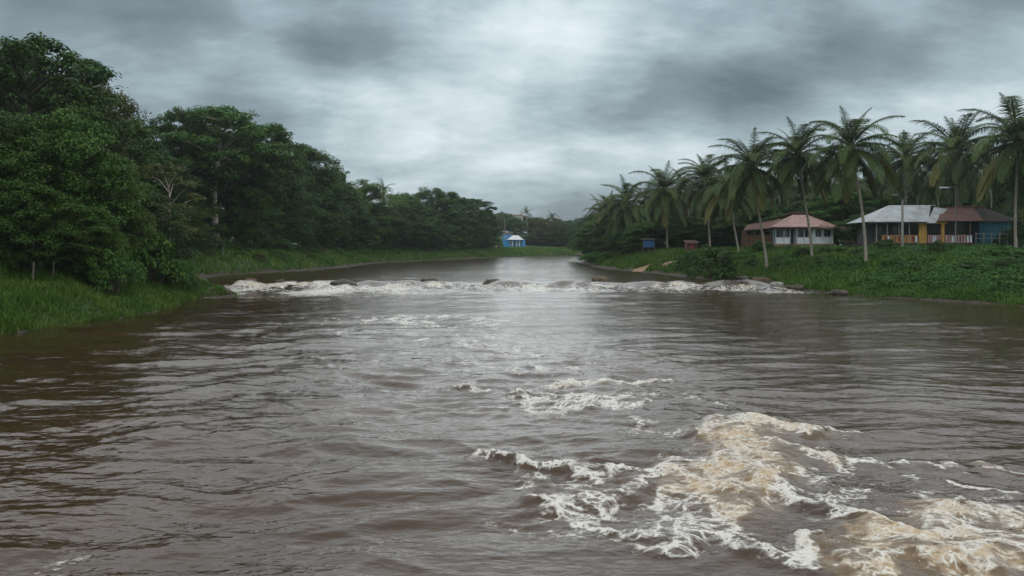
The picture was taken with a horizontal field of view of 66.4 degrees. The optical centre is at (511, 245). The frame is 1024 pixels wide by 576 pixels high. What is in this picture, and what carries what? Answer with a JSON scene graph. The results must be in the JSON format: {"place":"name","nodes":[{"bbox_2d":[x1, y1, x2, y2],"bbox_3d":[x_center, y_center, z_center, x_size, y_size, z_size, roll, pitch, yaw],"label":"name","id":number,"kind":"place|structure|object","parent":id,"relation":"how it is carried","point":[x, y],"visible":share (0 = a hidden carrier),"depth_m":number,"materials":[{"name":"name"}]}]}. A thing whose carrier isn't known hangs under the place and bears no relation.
{"place":"outdoors","nodes":[
{"label":"outdoors","id":0,"kind":"place"},
{"bbox_2d":[0,256,1023,575],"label":"river water","id":1,"kind":"structure","parent":0,"point":[376,420],"depth_m":16.70,"materials":[{"name":"brown liquid"}]},
{"bbox_2d":[520,375,1006,565],"bbox_3d":[2.797,3.655,15.259,7.753,0.507,13.831,0,0,-30],"label":"water spray","id":2,"kind":"object","parent":1,"relation":"on","point":[845,482],"visible":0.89,"depth_m":11.39,"materials":[{"name":"white liquid"}]},
{"bbox_2d":[0,230,1023,334],"bbox_3d":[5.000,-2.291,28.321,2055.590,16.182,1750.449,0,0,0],"label":"ground","id":3,"kind":"structure","parent":0,"point":[272,270],"depth_m":100.50,"materials":[{"name":"green plant"}]},
{"bbox_2d":[0,60,54,186],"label":"broadleaf tree","id":4,"kind":"object","parent":3,"relation":"on","point":[24,109],"visible":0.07,"depth_m":81.74,"materials":[{"name":"green plant"}]},
{"bbox_2d":[3,59,78,221],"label":"broadleaf tree","id":5,"kind":"object","parent":3,"relation":"on","point":[44,88],"visible":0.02,"depth_m":85.41,"materials":[{"name":"green plant"}]},
{"bbox_2d":[0,110,91,253],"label":"broadleaf tree","id":6,"kind":"object","parent":3,"relation":"on","point":[8,159],"visible":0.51,"depth_m":46.25,"materials":[{"name":"green plant"}]},
{"bbox_2d":[0,179,95,270],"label":"broadleaf tree","id":7,"kind":"object","parent":3,"relation":"on","point":[47,257],"visible":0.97,"depth_m":44.26,"materials":[{"name":"green plant"}]},
{"bbox_2d":[0,100,140,253],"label":"broadleaf tree","id":8,"kind":"object","parent":3,"relation":"on","point":[72,127],"visible":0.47,"depth_m":48.87,"materials":[{"name":"green plant"}]},
{"bbox_2d":[0,32,148,183],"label":"broadleaf tree","id":9,"kind":"object","parent":3,"relation":"on","point":[14,52],"visible":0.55,"depth_m":62.95,"materials":[{"name":"green plant"}]},
{"bbox_2d":[37,205,133,279],"bbox_3d":[-26.058,0.025,48.071,5.276,5.048,5.269,0,0,40],"label":"broadleaf tree","id":10,"kind":"object","parent":3,"relation":"on","point":[84,219],"visible":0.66,"depth_m":47.13,"materials":[{"name":"green plant"}]},
{"bbox_2d":[25,76,151,192],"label":"broadleaf tree","id":11,"kind":"object","parent":3,"relation":"on","point":[125,110],"visible":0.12,"depth_m":70.39,"materials":[{"name":"green plant"}]},
{"bbox_2d":[75,242,119,283],"bbox_3d":[-25.583,1.190,48.381,2.869,3.105,3.034,0,0,-19],"label":"shrub","id":12,"kind":"object","parent":3,"relation":"on","point":[84,274],"visible":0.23,"depth_m":47.70,"materials":[{"name":"green plant"}]},
{"bbox_2d":[86,247,143,295],"bbox_3d":[-24.149,1.762,47.500,3.215,3.367,3.173,0,0,43],"label":"shrub","id":13,"kind":"object","parent":3,"relation":"on","point":[124,267],"visible":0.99,"depth_m":47.03,"materials":[{"name":"green plant"}]},
{"bbox_2d":[74,150,164,261],"bbox_3d":[-26.758,-1.929,51.976,6.977,8.936,6.986,0,0,-13],"label":"broadleaf tree","id":14,"kind":"object","parent":3,"relation":"on","point":[137,192],"visible":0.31,"depth_m":51.56,"materials":[{"name":"green plant"}]},
{"bbox_2d":[0,260,239,335],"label":"bank grass","id":15,"kind":"structure","parent":3,"relation":"on","point":[23,291],"depth_m":43.11,"materials":[{"name":"green plant"}]},
{"bbox_2d":[55,122,192,236],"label":"broadleaf tree","id":16,"kind":"object","parent":3,"relation":"on","point":[159,147],"visible":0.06,"depth_m":94.60,"materials":[{"name":"green plant"}]},
{"bbox_2d":[119,237,149,282],"bbox_3d":[-26.071,1.148,52.164,3.530,3.428,3.462,0,0,-25],"label":"shrub","id":17,"kind":"object","parent":3,"relation":"on","point":[142,268],"visible":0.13,"depth_m":52.02,"materials":[{"name":"green plant"}]},
{"bbox_2d":[90,99,194,232],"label":"broadleaf tree","id":18,"kind":"object","parent":3,"relation":"on","point":[149,157],"visible":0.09,"depth_m":89.25,"materials":[{"name":"green plant"}]},
{"bbox_2d":[107,185,201,264],"bbox_3d":[-28.815,-1.097,60.534,8.717,7.378,8.340,0,0,-29],"label":"broadleaf tree","id":19,"kind":"object","parent":3,"relation":"on","point":[175,217],"visible":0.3,"depth_m":60.19,"materials":[{"name":"green plant"}]},
{"bbox_2d":[137,232,186,284],"bbox_3d":[-26.373,1.105,57.212,4.554,4.287,4.644,0,0,43],"label":"shrub","id":20,"kind":"object","parent":3,"relation":"on","point":[158,254],"visible":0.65,"depth_m":56.79,"materials":[{"name":"green plant"}]},
{"bbox_2d":[134,159,204,210],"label":"broadleaf tree","id":21,"kind":"object","parent":3,"relation":"on","point":[184,197],"visible":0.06,"depth_m":100.84,"materials":[{"name":"green plant"}]},
{"bbox_2d":[140,162,206,242],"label":"broadleaf tree","id":22,"kind":"object","parent":3,"relation":"on","point":[178,182],"visible":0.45,"depth_m":75.64,"materials":[{"name":"green plant"}]},
{"bbox_2d":[154,258,194,286],"bbox_3d":[-25.872,2.226,60.027,3.305,2.484,3.495,0,0,3],"label":"shrub","id":23,"kind":"object","parent":3,"relation":"on","point":[189,270],"visible":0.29,"depth_m":59.69,"materials":[{"name":"green plant"}]},
{"bbox_2d":[141,106,209,243],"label":"broadleaf tree","id":24,"kind":"object","parent":3,"relation":"on","point":[193,127],"visible":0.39,"depth_m":110.84,"materials":[{"name":"green plant"}]},
{"bbox_2d":[167,203,214,247],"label":"broadleaf tree","id":25,"kind":"object","parent":3,"relation":"on","point":[197,222],"visible":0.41,"depth_m":105.55,"materials":[{"name":"green plant"}]},
{"bbox_2d":[158,148,233,238],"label":"broadleaf tree","id":26,"kind":"object","parent":3,"relation":"on","point":[221,226],"visible":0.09,"depth_m":113.59,"materials":[{"name":"green plant"}]},
{"bbox_2d":[159,135,263,239],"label":"broadleaf tree","id":27,"kind":"object","parent":3,"relation":"on","point":[225,197],"visible":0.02,"depth_m":130.20,"materials":[{"name":"green plant"}]},
{"bbox_2d":[200,236,233,250],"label":"shrub","id":28,"kind":"object","parent":3,"relation":"on","point":[220,243],"visible":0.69,"depth_m":110.91,"materials":[{"name":"green plant"}]},
{"bbox_2d":[152,104,291,245],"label":"broadleaf tree","id":29,"kind":"object","parent":3,"relation":"on","point":[219,118],"visible":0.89,"depth_m":112.07,"materials":[{"name":"green plant"}]},
{"bbox_2d":[220,186,285,246],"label":"broadleaf tree","id":30,"kind":"object","parent":3,"relation":"on","point":[249,194],"visible":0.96,"depth_m":119.78,"materials":[{"name":"green plant"}]},
{"bbox_2d":[212,124,311,237],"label":"broadleaf tree","id":31,"kind":"object","parent":3,"relation":"on","point":[266,181],"visible":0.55,"depth_m":126.18,"materials":[{"name":"green plant"}]},
{"bbox_2d":[259,237,296,249],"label":"shrub","id":32,"kind":"object","parent":3,"relation":"on","point":[281,242],"visible":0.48,"depth_m":125.81,"materials":[{"name":"green plant"}]},
{"bbox_2d":[232,185,329,244],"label":"broadleaf tree","id":33,"kind":"object","parent":3,"relation":"on","point":[287,217],"visible":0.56,"depth_m":133.31,"materials":[{"name":"green plant"}]},
{"bbox_2d":[257,166,327,244],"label":"broadleaf tree","id":34,"kind":"object","parent":3,"relation":"on","point":[319,199],"visible":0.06,"depth_m":144.74,"materials":[{"name":"green plant"}]},
{"bbox_2d":[271,172,353,238],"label":"broadleaf tree","id":35,"kind":"object","parent":3,"relation":"on","point":[323,187],"visible":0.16,"depth_m":155.05,"materials":[{"name":"green plant"}]},
{"bbox_2d":[276,204,351,247],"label":"broadleaf tree","id":36,"kind":"object","parent":3,"relation":"on","point":[342,233],"visible":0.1,"depth_m":154.99,"materials":[{"name":"green plant"}]},
{"bbox_2d":[272,144,356,242],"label":"broadleaf tree","id":37,"kind":"object","parent":3,"relation":"on","point":[317,158],"visible":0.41,"depth_m":153.04,"materials":[{"name":"green plant"}]},
{"bbox_2d":[316,167,364,245],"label":"broadleaf tree","id":38,"kind":"object","parent":3,"relation":"on","point":[355,206],"visible":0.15,"depth_m":166.70,"materials":[{"name":"green plant"}]},
{"bbox_2d":[329,190,378,242],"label":"broadleaf tree","id":39,"kind":"object","parent":3,"relation":"on","point":[365,216],"visible":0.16,"depth_m":169.75,"materials":[{"name":"green plant"}]},
{"bbox_2d":[335,206,377,243],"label":"broadleaf tree","id":40,"kind":"object","parent":3,"relation":"on","point":[365,238],"visible":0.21,"depth_m":171.31,"materials":[{"name":"green plant"}]},
{"bbox_2d":[347,178,406,244],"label":"broadleaf tree","id":41,"kind":"object","parent":3,"relation":"on","point":[363,191],"visible":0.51,"depth_m":180.46,"materials":[{"name":"green plant"}]},
{"bbox_2d":[357,203,402,242],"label":"broadleaf tree","id":42,"kind":"object","parent":3,"relation":"on","point":[381,209],"visible":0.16,"depth_m":180.92,"materials":[{"name":"green plant"}]},
{"bbox_2d":[357,206,418,244],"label":"broadleaf tree","id":43,"kind":"object","parent":3,"relation":"on","point":[392,237],"visible":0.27,"depth_m":185.40,"materials":[{"name":"green plant"}]},
{"bbox_2d":[368,207,431,245],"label":"broadleaf tree","id":44,"kind":"object","parent":3,"relation":"on","point":[412,223],"visible":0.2,"depth_m":193.38,"materials":[{"name":"green plant"}]},
{"bbox_2d":[377,192,439,246],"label":"broadleaf tree","id":45,"kind":"object","parent":3,"relation":"on","point":[415,200],"visible":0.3,"depth_m":199.48,"materials":[{"name":"green plant"}]},
{"bbox_2d":[401,214,440,247],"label":"broadleaf tree","id":46,"kind":"object","parent":3,"relation":"on","point":[434,232],"visible":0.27,"depth_m":200.96,"materials":[{"name":"green plant"}]},
{"bbox_2d":[404,204,457,244],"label":"broadleaf tree","id":47,"kind":"object","parent":3,"relation":"on","point":[441,220],"visible":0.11,"depth_m":208.79,"materials":[{"name":"green plant"}]},
{"bbox_2d":[412,186,470,245],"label":"broadleaf tree","id":48,"kind":"object","parent":3,"relation":"on","point":[441,199],"visible":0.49,"depth_m":216.74,"materials":[{"name":"green plant"}]},
{"bbox_2d":[426,215,462,245],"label":"broadleaf tree","id":49,"kind":"object","parent":3,"relation":"on","point":[452,237],"visible":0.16,"depth_m":216.16,"materials":[{"name":"green plant"}]},
{"bbox_2d":[434,209,473,247],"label":"broadleaf tree","id":50,"kind":"object","parent":3,"relation":"on","point":[466,227],"visible":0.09,"depth_m":223.26,"materials":[{"name":"green plant"}]},
{"bbox_2d":[433,194,491,243],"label":"broadleaf tree","id":51,"kind":"object","parent":3,"relation":"on","point":[463,204],"visible":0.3,"depth_m":231.54,"materials":[{"name":"green plant"}]},
{"bbox_2d":[452,217,491,247],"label":"broadleaf tree","id":52,"kind":"object","parent":3,"relation":"on","point":[474,233],"visible":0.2,"depth_m":232.26,"materials":[{"name":"green plant"}]},
{"bbox_2d":[452,198,497,247],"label":"broadleaf tree","id":53,"kind":"object","parent":3,"relation":"on","point":[481,203],"visible":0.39,"depth_m":241.01,"materials":[{"name":"green plant"}]},
{"bbox_2d":[465,226,496,247],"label":"broadleaf tree","id":54,"kind":"object","parent":3,"relation":"on","point":[487,243],"visible":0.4,"depth_m":242.79,"materials":[{"name":"green plant"}]},
{"bbox_2d":[478,209,500,247],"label":"broadleaf tree","id":55,"kind":"object","parent":3,"relation":"on","point":[496,225],"visible":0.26,"depth_m":245.55,"materials":[{"name":"green plant"}]},
{"bbox_2d":[502,234,524,246],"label":"house","id":56,"kind":"structure","parent":3,"relation":"on","point":[510,240],"depth_m":285.60,"materials":[{"name":"blue paint"}]},
{"bbox_2d":[503,217,526,233],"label":"broadleaf tree","id":57,"kind":"object","parent":3,"relation":"on","point":[514,221],"visible":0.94,"depth_m":336.97,"materials":[{"name":"green plant"}]},
{"bbox_2d":[526,217,550,244],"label":"broadleaf tree","id":58,"kind":"object","parent":3,"relation":"on","point":[539,226],"visible":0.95,"depth_m":310.41,"materials":[{"name":"green plant"}]},
{"bbox_2d":[551,221,573,246],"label":"broadleaf tree","id":59,"kind":"object","parent":3,"relation":"on","point":[558,226],"visible":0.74,"depth_m":309.90,"materials":[{"name":"green plant"}]},
{"bbox_2d":[563,212,599,250],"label":"broadleaf tree","id":60,"kind":"object","parent":3,"relation":"on","point":[583,219],"visible":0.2,"depth_m":190.21,"materials":[{"name":"green plant"}]},
{"bbox_2d":[568,219,616,254],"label":"broadleaf tree","id":61,"kind":"object","parent":3,"relation":"on","point":[580,238],"visible":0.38,"depth_m":161.54,"materials":[{"name":"green plant"}]},
{"bbox_2d":[584,217,625,251],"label":"broadleaf tree","id":62,"kind":"object","parent":3,"relation":"on","point":[599,230],"visible":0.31,"depth_m":151.79,"materials":[{"name":"green plant"}]},
{"bbox_2d":[585,191,629,233],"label":"coconut palm","id":63,"kind":"object","parent":3,"relation":"on","point":[604,216],"visible":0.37,"depth_m":155.24,"materials":[{"name":"green plant"}]},
{"bbox_2d":[597,216,646,250],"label":"broadleaf tree","id":64,"kind":"object","parent":3,"relation":"on","point":[618,234],"visible":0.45,"depth_m":139.52,"materials":[{"name":"green plant"}]},
{"bbox_2d":[596,174,652,236],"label":"coconut palm","id":65,"kind":"object","parent":3,"relation":"on","point":[624,205],"visible":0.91,"depth_m":138.36,"materials":[{"name":"green plant"}]},
{"bbox_2d":[617,221,668,250],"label":"broadleaf tree","id":66,"kind":"object","parent":3,"relation":"on","point":[635,227],"visible":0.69,"depth_m":130.19,"materials":[{"name":"green plant"}]},
{"bbox_2d":[634,223,683,247],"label":"broadleaf tree","id":67,"kind":"object","parent":3,"relation":"on","point":[659,235],"visible":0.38,"depth_m":128.61,"materials":[{"name":"green plant"}]},
{"bbox_2d":[628,160,694,248],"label":"coconut palm","id":68,"kind":"object","parent":3,"relation":"on","point":[665,199],"visible":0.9,"depth_m":122.68,"materials":[{"name":"green plant"}]},
{"bbox_2d":[671,249,702,276],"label":"shrub","id":69,"kind":"object","parent":3,"relation":"on","point":[681,263],"visible":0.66,"depth_m":91.66,"materials":[{"name":"green plant"}]},
{"bbox_2d":[660,215,717,247],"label":"broadleaf tree","id":70,"kind":"object","parent":3,"relation":"on","point":[676,236],"visible":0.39,"depth_m":124.54,"materials":[{"name":"green plant"}]},
{"bbox_2d":[679,221,731,246],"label":"broadleaf tree","id":71,"kind":"object","parent":3,"relation":"on","point":[717,232],"visible":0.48,"depth_m":119.56,"materials":[{"name":"green plant"}]},
{"bbox_2d":[674,154,739,246],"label":"coconut palm","id":72,"kind":"object","parent":3,"relation":"on","point":[701,173],"visible":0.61,"depth_m":111.12,"materials":[{"name":"green plant"}]},
{"bbox_2d":[687,244,740,279],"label":"shrub","id":73,"kind":"object","parent":3,"relation":"on","point":[708,262],"visible":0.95,"depth_m":83.20,"materials":[{"name":"green plant"}]},
{"bbox_2d":[686,216,756,246],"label":"broadleaf tree","id":74,"kind":"object","parent":3,"relation":"on","point":[719,220],"visible":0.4,"depth_m":118.21,"materials":[{"name":"green plant"}]},
{"bbox_2d":[688,159,761,251],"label":"coconut palm","id":75,"kind":"object","parent":3,"relation":"on","point":[713,207],"visible":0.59,"depth_m":103.01,"materials":[{"name":"green plant"}]},
{"bbox_2d":[705,127,794,266],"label":"coconut palm","id":76,"kind":"object","parent":3,"relation":"on","point":[744,174],"visible":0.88,"depth_m":82.73,"materials":[{"name":"green plant"}]},
{"bbox_2d":[722,203,786,244],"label":"broadleaf tree","id":77,"kind":"object","parent":3,"relation":"on","point":[764,215],"visible":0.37,"depth_m":114.73,"materials":[{"name":"green plant"}]},
{"bbox_2d":[746,239,776,253],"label":"shrub","id":78,"kind":"object","parent":3,"relation":"on","point":[757,246],"visible":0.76,"depth_m":99.48,"materials":[{"name":"green plant"}]},
{"bbox_2d":[745,203,808,234],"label":"broadleaf tree","id":79,"kind":"object","parent":3,"relation":"on","point":[780,206],"visible":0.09,"depth_m":116.65,"materials":[{"name":"green plant"}]},
{"bbox_2d":[741,212,846,247],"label":"house","id":80,"kind":"structure","parent":3,"relation":"on","point":[790,228],"depth_m":108.64,"materials":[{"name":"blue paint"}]},
{"bbox_2d":[754,117,843,257],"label":"coconut palm","id":81,"kind":"object","parent":3,"relation":"on","point":[793,168],"visible":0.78,"depth_m":81.08,"materials":[{"name":"green plant"}]},
{"bbox_2d":[785,178,840,221],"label":"coconut palm","id":82,"kind":"object","parent":3,"relation":"on","point":[811,195],"visible":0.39,"depth_m":115.75,"materials":[{"name":"green plant"}]},
{"bbox_2d":[782,179,854,229],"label":"broadleaf tree","id":83,"kind":"object","parent":3,"relation":"on","point":[796,197],"visible":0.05,"depth_m":135.05,"materials":[{"name":"green plant"}]},
{"bbox_2d":[797,190,880,246],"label":"broadleaf tree","id":84,"kind":"object","parent":3,"relation":"on","point":[837,208],"visible":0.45,"depth_m":110.48,"materials":[{"name":"green plant"}]},
{"bbox_2d":[832,212,867,246],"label":"broadleaf tree","id":85,"kind":"object","parent":3,"relation":"on","point":[848,231],"visible":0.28,"depth_m":103.39,"materials":[{"name":"green plant"}]},
{"bbox_2d":[796,106,909,264],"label":"coconut palm","id":86,"kind":"object","parent":3,"relation":"on","point":[849,159],"visible":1,"depth_m":73.32,"materials":[{"name":"green plant"}]},
{"bbox_2d":[733,243,1023,304],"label":"ground cover","id":87,"kind":"object","parent":3,"relation":"on","point":[971,251],"visible":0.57,"depth_m":63.71,"materials":[{"name":"green plant"}]},
{"bbox_2d":[872,238,898,249],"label":"bush","id":88,"kind":"object","parent":3,"relation":"on","point":[884,243],"visible":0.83,"depth_m":85.33,"materials":[{"name":"green plant"}]},
{"bbox_2d":[865,192,916,208],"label":"broadleaf tree","id":89,"kind":"object","parent":3,"relation":"on","point":[884,201],"visible":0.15,"depth_m":122.38,"materials":[{"name":"green plant"}]},
{"bbox_2d":[878,255,904,265],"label":"bush","id":90,"kind":"object","parent":3,"relation":"on","point":[893,260],"visible":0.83,"depth_m":70.44,"materials":[{"name":"green plant"}]},
{"bbox_2d":[892,194,908,245],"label":"lamp post","id":91,"kind":"object","parent":3,"relation":"on","point":[902,225],"visible":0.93,"depth_m":91.90,"materials":[{"name":"metal"}]},
{"bbox_2d":[869,129,944,204],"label":"coconut palm","id":92,"kind":"object","parent":3,"relation":"on","point":[897,166],"visible":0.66,"depth_m":107.07,"materials":[{"name":"green plant"}]},
{"bbox_2d":[846,205,983,247],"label":"house","id":93,"kind":"structure","parent":3,"relation":"on","point":[921,226],"depth_m":95.75,"materials":[{"name":"metal"}]},
{"bbox_2d":[876,181,956,207],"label":"broadleaf tree","id":94,"kind":"object","parent":3,"relation":"on","point":[934,200],"visible":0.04,"depth_m":129.82,"materials":[{"name":"green plant"}]},
{"bbox_2d":[893,165,950,204],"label":"coconut palm","id":95,"kind":"object","parent":3,"relation":"on","point":[926,180],"visible":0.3,"depth_m":119.51,"materials":[{"name":"green plant"}]},
{"bbox_2d":[926,240,947,252],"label":"bush","id":96,"kind":"object","parent":3,"relation":"on","point":[938,248],"visible":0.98,"depth_m":75.70,"materials":[{"name":"green plant"}]},
{"bbox_2d":[901,109,1004,206],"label":"coconut palm","id":97,"kind":"object","parent":3,"relation":"on","point":[954,149],"visible":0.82,"depth_m":98.79,"materials":[{"name":"green plant"}]},
{"bbox_2d":[946,170,1021,239],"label":"broadleaf tree","id":98,"kind":"object","parent":3,"relation":"on","point":[1003,205],"visible":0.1,"depth_m":126.35,"materials":[{"name":"green plant"}]},
{"bbox_2d":[946,205,1022,246],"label":"house","id":99,"kind":"structure","parent":3,"relation":"on","point":[994,223],"depth_m":96.89,"materials":[{"name":"paint"}]},
{"bbox_2d":[956,92,1023,246],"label":"coconut palm","id":100,"kind":"object","parent":3,"relation":"on","point":[1012,148],"visible":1,"depth_m":85.88,"materials":[{"name":"green plant"}]},
{"bbox_2d":[983,246,1015,257],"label":"bush","id":101,"kind":"object","parent":3,"relation":"on","point":[997,250],"visible":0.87,"depth_m":66.78,"materials":[{"name":"green plant"}]},
{"bbox_2d":[987,152,1023,225],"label":"coconut palm","id":102,"kind":"object","parent":3,"relation":"on","point":[1010,207],"visible":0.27,"depth_m":92.75,"materials":[{"name":"green plant"}]},
{"bbox_2d":[990,227,1023,246],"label":"shrub","id":103,"kind":"object","parent":3,"relation":"on","point":[1010,233],"visible":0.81,"depth_m":93.66,"materials":[{"name":"green plant"}]},
{"bbox_2d":[991,257,1023,265],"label":"bush","id":104,"kind":"object","parent":3,"relation":"on","point":[1006,261],"visible":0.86,"depth_m":61.79,"materials":[{"name":"green plant"}]},
{"bbox_2d":[0,0,1023,232],"label":"sky","id":105,"kind":"structure","parent":0,"point":[514,105],"materials":[{"name":"grey"}]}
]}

